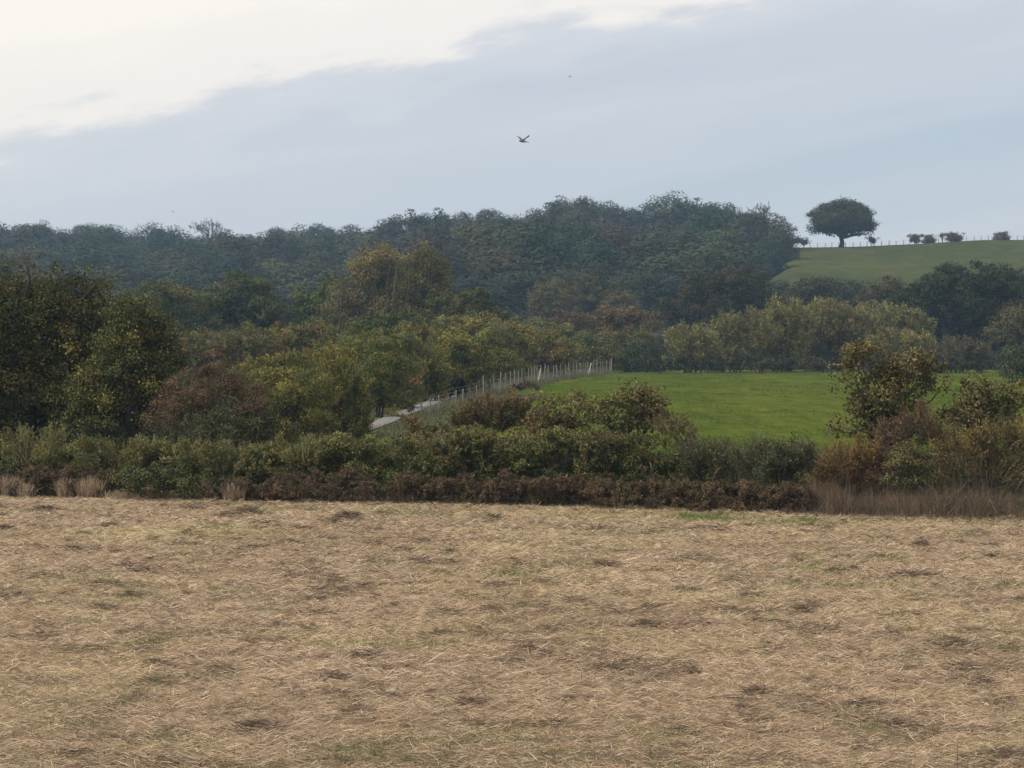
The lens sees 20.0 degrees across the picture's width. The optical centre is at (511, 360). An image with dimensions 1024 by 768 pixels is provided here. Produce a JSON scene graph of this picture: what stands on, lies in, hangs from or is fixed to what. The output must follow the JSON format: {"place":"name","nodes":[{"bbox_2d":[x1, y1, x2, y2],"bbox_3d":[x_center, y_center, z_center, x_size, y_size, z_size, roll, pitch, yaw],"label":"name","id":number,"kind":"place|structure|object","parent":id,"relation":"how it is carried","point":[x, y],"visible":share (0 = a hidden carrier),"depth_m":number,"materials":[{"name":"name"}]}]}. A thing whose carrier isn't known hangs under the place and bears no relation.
{"place":"outdoors","nodes":[
{"label":"outdoors","id":0,"kind":"place"},
{"bbox_2d":[0,492,1023,767],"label":"field","id":1,"kind":"structure","parent":0,"point":[804,713],"depth_m":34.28,"materials":[{"name":"beige plant"}]},
{"bbox_2d":[0,421,72,494],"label":"hedge shoots","id":2,"kind":"object","parent":1,"relation":"on","point":[44,450],"visible":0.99,"depth_m":83.82,"materials":[{"name":"green plant"}]},
{"bbox_2d":[0,460,76,496],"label":"dead bramble","id":3,"kind":"object","parent":1,"relation":"on","point":[34,476],"visible":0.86,"depth_m":83.04,"materials":[{"name":"brown plant"}]},
{"bbox_2d":[54,463,143,497],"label":"dead bramble","id":4,"kind":"object","parent":1,"relation":"on","point":[69,473],"visible":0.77,"depth_m":82.26,"materials":[{"name":"brown plant"}]},
{"bbox_2d":[109,463,218,499],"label":"bramble bush","id":5,"kind":"object","parent":1,"relation":"on","point":[165,477],"visible":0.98,"depth_m":80.97,"materials":[{"name":"green plant"}]},
{"bbox_2d":[195,475,298,501],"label":"dead bramble","id":6,"kind":"object","parent":1,"relation":"on","point":[212,488],"visible":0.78,"depth_m":80.61,"materials":[{"name":"brown plant"}]},
{"bbox_2d":[259,467,372,502],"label":"dead bramble","id":7,"kind":"object","parent":1,"relation":"on","point":[348,480],"visible":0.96,"depth_m":79.90,"materials":[{"name":"brown plant"}]},
{"bbox_2d":[353,468,451,503],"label":"dead bramble","id":8,"kind":"object","parent":1,"relation":"on","point":[408,483],"visible":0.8,"depth_m":79.14,"materials":[{"name":"brown plant"}]},
{"bbox_2d":[36,483,813,512],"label":"dry grass fringe","id":9,"kind":"object","parent":1,"relation":"on","point":[415,499],"visible":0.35,"depth_m":79.35,"materials":[{"name":"beige plant"}]},
{"bbox_2d":[423,468,543,504],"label":"dead bramble","id":10,"kind":"object","parent":1,"relation":"on","point":[500,486],"visible":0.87,"depth_m":78.14,"materials":[{"name":"brown plant"}]},
{"bbox_2d":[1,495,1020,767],"bbox_3d":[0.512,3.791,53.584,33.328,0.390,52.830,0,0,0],"label":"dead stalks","id":11,"kind":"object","parent":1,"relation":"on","point":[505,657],"visible":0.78,"depth_m":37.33,"materials":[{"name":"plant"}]},
{"bbox_2d":[515,473,594,506],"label":"dead bramble","id":12,"kind":"object","parent":1,"relation":"on","point":[550,492],"visible":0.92,"depth_m":77.25,"materials":[{"name":"brown plant"}]},
{"bbox_2d":[577,476,674,508],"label":"dead bramble","id":13,"kind":"object","parent":1,"relation":"on","point":[614,494],"visible":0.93,"depth_m":76.26,"materials":[{"name":"brown plant"}]},
{"bbox_2d":[657,477,752,510],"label":"dead bramble","id":14,"kind":"object","parent":1,"relation":"on","point":[686,495],"visible":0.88,"depth_m":75.30,"materials":[{"name":"brown plant"}]},
{"bbox_2d":[729,479,825,512],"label":"dead bramble","id":15,"kind":"object","parent":1,"relation":"on","point":[776,497],"visible":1,"depth_m":74.42,"materials":[{"name":"brown plant"}]},
{"bbox_2d":[0,0,1023,246],"label":"sky","id":16,"kind":"structure","parent":0,"point":[249,117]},
{"bbox_2d":[5,286,1023,509],"bbox_3d":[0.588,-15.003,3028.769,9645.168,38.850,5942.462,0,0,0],"label":"ground","id":17,"kind":"structure","parent":0,"point":[570,503],"depth_m":84.49,"materials":[{"name":"soil"}]},
{"bbox_2d":[0,223,72,262],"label":"tree","id":18,"kind":"object","parent":17,"relation":"on","point":[45,241],"visible":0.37,"depth_m":873.36,"materials":[{"name":"green plant"}]},
{"bbox_2d":[0,246,143,445],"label":"oak tree","id":19,"kind":"object","parent":17,"relation":"on","point":[34,380],"visible":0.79,"depth_m":94.54,"materials":[{"name":"green plant"}]},
{"bbox_2d":[41,290,195,447],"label":"oak tree","id":20,"kind":"object","parent":17,"relation":"on","point":[132,368],"visible":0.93,"depth_m":92.60,"materials":[{"name":"green plant"}]},
{"bbox_2d":[70,432,174,472],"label":"hedge shoots","id":21,"kind":"object","parent":17,"relation":"on","point":[140,444],"visible":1,"depth_m":83.18,"materials":[{"name":"green plant"}]},
{"bbox_2d":[43,443,203,492],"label":"bramble bush","id":22,"kind":"object","parent":17,"relation":"on","point":[73,452],"visible":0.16,"depth_m":84.72,"materials":[{"name":"green plant"}]},
{"bbox_2d":[113,276,226,339],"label":"round tree","id":23,"kind":"object","parent":17,"relation":"on","point":[177,304],"visible":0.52,"depth_m":299.06,"materials":[{"name":"green plant"}]},
{"bbox_2d":[137,357,280,453],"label":"hawthorn bush","id":24,"kind":"object","parent":17,"relation":"on","point":[207,399],"visible":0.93,"depth_m":90.79,"materials":[{"name":"brown plant"}]},
{"bbox_2d":[131,440,300,494],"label":"bramble bush","id":25,"kind":"object","parent":17,"relation":"on","point":[159,457],"visible":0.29,"depth_m":83.29,"materials":[{"name":"green plant"}]},
{"bbox_2d":[171,436,261,495],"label":"hedge shoots","id":26,"kind":"object","parent":17,"relation":"on","point":[218,460],"visible":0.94,"depth_m":82.39,"materials":[{"name":"green plant"}]},
{"bbox_2d":[168,319,286,371],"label":"hedge bush","id":27,"kind":"object","parent":17,"relation":"on","point":[244,340],"visible":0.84,"depth_m":223.86,"materials":[{"name":"green plant"}]},
{"bbox_2d":[184,266,298,356],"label":"round tree","id":28,"kind":"object","parent":17,"relation":"on","point":[254,306],"visible":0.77,"depth_m":303.98,"materials":[{"name":"green plant"}]},
{"bbox_2d":[205,252,278,296],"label":"tree","id":29,"kind":"object","parent":17,"relation":"on","point":[227,264],"visible":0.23,"depth_m":645.25,"materials":[{"name":"green plant"}]},
{"bbox_2d":[1,354,491,452],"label":"thicket undergrowth","id":30,"kind":"object","parent":17,"relation":"on","point":[173,436],"visible":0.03,"depth_m":119.93,"materials":[{"name":"green plant"}]},
{"bbox_2d":[247,229,300,265],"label":"tree","id":31,"kind":"object","parent":17,"relation":"on","point":[267,252],"visible":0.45,"depth_m":793.60,"materials":[{"name":"green plant"}]},
{"bbox_2d":[259,260,331,302],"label":"tree","id":32,"kind":"object","parent":17,"relation":"on","point":[296,276],"visible":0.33,"depth_m":646.05,"materials":[{"name":"green plant"}]},
{"bbox_2d":[261,430,329,498],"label":"hedge shoots","id":33,"kind":"object","parent":17,"relation":"on","point":[303,447],"visible":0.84,"depth_m":81.98,"materials":[{"name":"green plant"}]},
{"bbox_2d":[253,317,347,354],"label":"hedge bush","id":34,"kind":"object","parent":17,"relation":"on","point":[301,339],"visible":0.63,"depth_m":239.27,"materials":[{"name":"green plant"}]},
{"bbox_2d":[223,440,395,498],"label":"bramble bush","id":35,"kind":"object","parent":17,"relation":"on","point":[251,461],"visible":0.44,"depth_m":81.80,"materials":[{"name":"green plant"}]},
{"bbox_2d":[283,271,353,345],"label":"round tree","id":36,"kind":"object","parent":17,"relation":"on","point":[307,311],"visible":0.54,"depth_m":309.20,"materials":[{"name":"green plant"}]},
{"bbox_2d":[315,240,421,332],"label":"birch tree","id":37,"kind":"object","parent":17,"relation":"on","point":[367,276],"visible":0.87,"depth_m":289.55,"materials":[{"name":"green plant"}]},
{"bbox_2d":[332,304,440,357],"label":"hedge bush","id":38,"kind":"object","parent":17,"relation":"on","point":[383,319],"visible":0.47,"depth_m":249.43,"materials":[{"name":"green plant"}]},
{"bbox_2d":[307,430,481,498],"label":"bramble bush","id":39,"kind":"object","parent":17,"relation":"on","point":[336,446],"visible":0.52,"depth_m":81.28,"materials":[{"name":"green plant"}]},
{"bbox_2d":[175,368,619,454],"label":"verge","id":40,"kind":"structure","parent":17,"relation":"on","point":[375,419],"depth_m":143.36,"materials":[{"name":"green plant"}]},
{"bbox_2d":[180,396,298,453],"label":"thorn bush","id":41,"kind":"object","parent":40,"relation":"on","point":[259,428],"visible":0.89,"depth_m":90.08,"materials":[{"name":"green plant"}]},
{"bbox_2d":[233,363,343,446],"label":"thicket bush","id":42,"kind":"object","parent":40,"relation":"on","point":[294,398],"visible":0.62,"depth_m":117.34,"materials":[{"name":"green plant"}]},
{"bbox_2d":[227,338,365,392],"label":"thicket bush","id":43,"kind":"object","parent":40,"relation":"on","point":[291,359],"visible":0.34,"depth_m":135.38,"materials":[{"name":"green plant"}]},
{"bbox_2d":[303,351,378,439],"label":"thicket bush","id":44,"kind":"object","parent":40,"relation":"on","point":[355,421],"visible":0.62,"depth_m":123.56,"materials":[{"name":"green plant"}]},
{"bbox_2d":[310,326,423,408],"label":"thicket bush","id":45,"kind":"object","parent":40,"relation":"on","point":[406,343],"visible":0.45,"depth_m":161.11,"materials":[{"name":"green plant"}]},
{"bbox_2d":[344,335,427,416],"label":"thicket bush","id":46,"kind":"object","parent":40,"relation":"on","point":[391,371],"visible":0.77,"depth_m":149.27,"materials":[{"name":"green plant"}]},
{"bbox_2d":[402,329,455,401],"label":"thicket bush","id":47,"kind":"object","parent":40,"relation":"on","point":[433,378],"visible":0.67,"depth_m":175.57,"materials":[{"name":"green plant"}]},
{"bbox_2d":[421,323,499,395],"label":"thicket bush","id":48,"kind":"object","parent":40,"relation":"on","point":[469,371],"visible":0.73,"depth_m":189.35,"materials":[{"name":"green plant"}]},
{"bbox_2d":[466,321,528,384],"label":"thicket bush","id":49,"kind":"object","parent":40,"relation":"on","point":[505,365],"visible":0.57,"depth_m":221.49,"materials":[{"name":"green plant"}]},
{"bbox_2d":[421,358,611,416],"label":"post and wire fence","id":50,"kind":"object","parent":40,"relation":"on","point":[536,377],"visible":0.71,"depth_m":216.29,"materials":[{"name":"grey wood"}]},
{"bbox_2d":[500,321,546,377],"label":"thicket bush","id":51,"kind":"object","parent":40,"relation":"on","point":[534,350],"visible":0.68,"depth_m":261.16,"materials":[{"name":"green plant"}]},
{"bbox_2d":[535,327,582,374],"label":"thicket bush","id":52,"kind":"object","parent":40,"relation":"on","point":[562,351],"visible":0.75,"depth_m":284.40,"materials":[{"name":"green plant"}]},
{"bbox_2d":[569,328,624,371],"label":"thicket bush","id":53,"kind":"object","parent":40,"relation":"on","point":[595,352],"visible":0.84,"depth_m":325.05,"materials":[{"name":"green plant"}]},
{"bbox_2d":[387,237,459,326],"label":"poplar tree","id":54,"kind":"object","parent":17,"relation":"on","point":[421,269],"visible":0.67,"depth_m":293.24,"materials":[{"name":"green plant"}]},
{"bbox_2d":[398,226,469,290],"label":"tree","id":55,"kind":"object","parent":17,"relation":"on","point":[441,248],"visible":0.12,"depth_m":578.18,"materials":[{"name":"green plant"}]},
{"bbox_2d":[416,287,514,332],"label":"layered oak","id":56,"kind":"object","parent":17,"relation":"on","point":[472,309],"visible":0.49,"depth_m":284.44,"materials":[{"name":"green plant"}]},
{"bbox_2d":[414,310,528,357],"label":"hedge bush","id":57,"kind":"object","parent":17,"relation":"on","point":[466,324],"visible":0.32,"depth_m":261.15,"materials":[{"name":"green plant"}]},
{"bbox_2d":[436,217,522,265],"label":"tree","id":58,"kind":"object","parent":17,"relation":"on","point":[480,236],"visible":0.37,"depth_m":641.74,"materials":[{"name":"green plant"}]},
{"bbox_2d":[403,421,561,499],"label":"bramble bush","id":59,"kind":"object","parent":17,"relation":"on","point":[476,443],"visible":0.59,"depth_m":80.62,"materials":[{"name":"green plant"}]},
{"bbox_2d":[437,384,538,461],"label":"hedge shrub","id":60,"kind":"object","parent":17,"relation":"on","point":[506,416],"visible":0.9,"depth_m":83.50,"materials":[{"name":"green plant"}]},
{"bbox_2d":[452,245,540,297],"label":"tree","id":61,"kind":"object","parent":17,"relation":"on","point":[495,262],"visible":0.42,"depth_m":580.28,"materials":[{"name":"green plant"}]},
{"bbox_2d":[474,270,547,318],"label":"tree","id":62,"kind":"object","parent":17,"relation":"on","point":[513,302],"visible":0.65,"depth_m":538.96,"materials":[{"name":"green plant"}]},
{"bbox_2d":[0,433,1023,494],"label":"undergrowth","id":63,"kind":"object","parent":17,"relation":"on","point":[736,477],"visible":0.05,"depth_m":85.35,"materials":[{"name":"brown plant"}]},
{"bbox_2d":[494,220,581,281],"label":"tree","id":64,"kind":"object","parent":17,"relation":"on","point":[542,254],"visible":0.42,"depth_m":585.05,"materials":[{"name":"green plant"}]},
{"bbox_2d":[524,277,583,325],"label":"tree","id":65,"kind":"object","parent":17,"relation":"on","point":[552,300],"visible":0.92,"depth_m":519.20,"materials":[{"name":"green plant"}]},
{"bbox_2d":[518,387,603,466],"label":"hedge shrub","id":66,"kind":"object","parent":17,"relation":"on","point":[560,417],"visible":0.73,"depth_m":81.72,"materials":[{"name":"green plant"}]},
{"bbox_2d":[479,423,659,501],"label":"bramble bush","id":67,"kind":"object","parent":17,"relation":"on","point":[535,444],"visible":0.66,"depth_m":80.03,"materials":[{"name":"green plant"}]},
{"bbox_2d":[548,258,634,315],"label":"tree","id":68,"kind":"object","parent":17,"relation":"on","point":[591,271],"visible":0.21,"depth_m":551.51,"materials":[{"name":"green plant"}]},
{"bbox_2d":[561,272,628,320],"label":"tree","id":69,"kind":"object","parent":17,"relation":"on","point":[592,298],"visible":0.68,"depth_m":533.59,"materials":[{"name":"green plant"}]},
{"bbox_2d":[562,234,627,282],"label":"tree","id":70,"kind":"object","parent":17,"relation":"on","point":[599,251],"visible":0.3,"depth_m":588.04,"materials":[{"name":"green plant"}]},
{"bbox_2d":[574,302,666,342],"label":"hedge bush","id":71,"kind":"object","parent":17,"relation":"on","point":[620,318],"visible":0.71,"depth_m":373.45,"materials":[{"name":"green plant"}]},
{"bbox_2d":[584,377,679,449],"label":"bush","id":72,"kind":"object","parent":17,"relation":"on","point":[639,413],"visible":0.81,"depth_m":81.06,"materials":[{"name":"green plant"}]},
{"bbox_2d":[605,268,674,316],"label":"tree","id":73,"kind":"object","parent":17,"relation":"on","point":[646,295],"visible":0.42,"depth_m":539.69,"materials":[{"name":"green plant"}]},
{"bbox_2d":[607,231,682,282],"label":"tree","id":74,"kind":"object","parent":17,"relation":"on","point":[630,266],"visible":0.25,"depth_m":586.10,"materials":[{"name":"green plant"}]},
{"bbox_2d":[572,425,730,502],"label":"bramble bush","id":75,"kind":"object","parent":17,"relation":"on","point":[595,442],"visible":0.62,"depth_m":79.46,"materials":[{"name":"green plant"}]},
{"bbox_2d":[655,191,699,228],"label":"tree","id":76,"kind":"object","parent":17,"relation":"on","point":[676,211],"visible":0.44,"depth_m":844.72,"materials":[{"name":"green plant"}]},
{"bbox_2d":[633,238,760,306],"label":"tree","id":77,"kind":"object","parent":17,"relation":"on","point":[691,259],"visible":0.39,"depth_m":576.25,"materials":[{"name":"green plant"}]},
{"bbox_2d":[681,203,740,235],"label":"tree","id":78,"kind":"object","parent":17,"relation":"on","point":[704,222],"visible":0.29,"depth_m":747.38,"materials":[{"name":"green plant"}]},
{"bbox_2d":[663,429,770,499],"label":"willow shrub","id":79,"kind":"object","parent":17,"relation":"on","point":[715,458],"visible":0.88,"depth_m":78.96,"materials":[{"name":"green plant"}]},
{"bbox_2d":[654,263,783,336],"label":"round oak","id":80,"kind":"object","parent":17,"relation":"on","point":[735,292],"visible":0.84,"depth_m":418.54,"materials":[{"name":"green plant"}]},
{"bbox_2d":[739,431,822,506],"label":"willow shrub","id":81,"kind":"object","parent":17,"relation":"on","point":[778,459],"visible":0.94,"depth_m":78.41,"materials":[{"name":"green plant"}]},
{"bbox_2d":[777,275,839,309],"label":"tree","id":82,"kind":"object","parent":17,"relation":"on","point":[808,292],"visible":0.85,"depth_m":468.30,"materials":[{"name":"green plant"}]},
{"bbox_2d":[803,432,895,506],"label":"willow shrub","id":83,"kind":"object","parent":17,"relation":"on","point":[853,465],"visible":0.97,"depth_m":75.81,"materials":[{"name":"green plant"}]},
{"bbox_2d":[851,274,914,322],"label":"tree","id":84,"kind":"object","parent":17,"relation":"on","point":[879,294],"visible":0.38,"depth_m":438.69,"materials":[{"name":"green plant"}]},
{"bbox_2d":[819,335,956,495],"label":"oak sapling","id":85,"kind":"object","parent":17,"relation":"on","point":[885,404],"visible":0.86,"depth_m":78.35,"materials":[{"name":"green plant"}]},
{"bbox_2d":[781,469,1023,521],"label":"rust grass","id":86,"kind":"structure","parent":17,"relation":"on","point":[968,505],"depth_m":72.68,"materials":[{"name":"brown plant"}]},
{"bbox_2d":[867,393,959,499],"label":"rust shrub","id":87,"kind":"object","parent":17,"relation":"on","point":[898,432],"visible":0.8,"depth_m":76.55,"materials":[{"name":"brown plant"}]},
{"bbox_2d":[873,439,954,495],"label":"hedge shrub","id":88,"kind":"object","parent":17,"relation":"on","point":[892,463],"visible":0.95,"depth_m":75.30,"materials":[{"name":"green plant"}]},
{"bbox_2d":[883,257,1023,352],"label":"round oak","id":89,"kind":"object","parent":17,"relation":"on","point":[942,282],"visible":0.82,"depth_m":383.62,"materials":[{"name":"green plant"}]},
{"bbox_2d":[925,413,1023,499],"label":"willow shrub","id":90,"kind":"object","parent":17,"relation":"on","point":[984,447],"visible":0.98,"depth_m":74.60,"materials":[{"name":"green plant"}]},
{"bbox_2d":[934,370,1023,494],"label":"oak sapling","id":91,"kind":"object","parent":17,"relation":"on","point":[987,407],"visible":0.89,"depth_m":77.62,"materials":[{"name":"green plant"}]},
{"bbox_2d":[471,370,1023,457],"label":"meadow","id":92,"kind":"structure","parent":0,"point":[764,417],"depth_m":178.94,"materials":[{"name":"green plant"}]},
{"bbox_2d":[661,318,727,372],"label":"willow bush","id":93,"kind":"object","parent":92,"relation":"on","point":[697,341],"visible":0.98,"depth_m":317.19,"materials":[{"name":"green plant"}]},
{"bbox_2d":[699,304,776,371],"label":"willow bush","id":94,"kind":"object","parent":92,"relation":"on","point":[732,328],"visible":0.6,"depth_m":325.15,"materials":[{"name":"green plant"}]},
{"bbox_2d":[742,292,820,371],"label":"willow bush","id":95,"kind":"object","parent":92,"relation":"on","point":[789,321],"visible":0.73,"depth_m":331.84,"materials":[{"name":"green plant"}]},
{"bbox_2d":[789,294,880,370],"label":"willow bush","id":96,"kind":"object","parent":92,"relation":"on","point":[837,326],"visible":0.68,"depth_m":336.73,"materials":[{"name":"green plant"}]},
{"bbox_2d":[848,299,939,370],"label":"willow bush","id":97,"kind":"object","parent":92,"relation":"on","point":[908,318],"visible":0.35,"depth_m":341.00,"materials":[{"name":"green plant"}]},
{"bbox_2d":[861,325,945,370],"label":"willow bush","id":98,"kind":"object","parent":92,"relation":"on","point":[904,335],"visible":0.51,"depth_m":328.91,"materials":[{"name":"green plant"}]},
{"bbox_2d":[929,333,992,372],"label":"willow bush","id":99,"kind":"object","parent":92,"relation":"on","point":[969,350],"visible":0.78,"depth_m":318.77,"materials":[{"name":"green plant"}]},
{"bbox_2d":[977,299,1023,353],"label":"round oak","id":100,"kind":"object","parent":92,"relation":"on","point":[1014,324],"visible":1,"depth_m":349.63,"materials":[{"name":"green plant"}]},
{"bbox_2d":[760,240,1023,304],"bbox_3d":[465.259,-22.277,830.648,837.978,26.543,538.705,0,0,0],"label":"hill pasture","id":101,"kind":"structure","parent":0,"point":[907,263],"depth_m":709.13,"materials":[{"name":"green plant"}]},
{"bbox_2d":[805,195,882,246],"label":"lone oak","id":102,"kind":"object","parent":101,"relation":"on","point":[843,219],"visible":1,"depth_m":763.15,"materials":[{"name":"green plant"}]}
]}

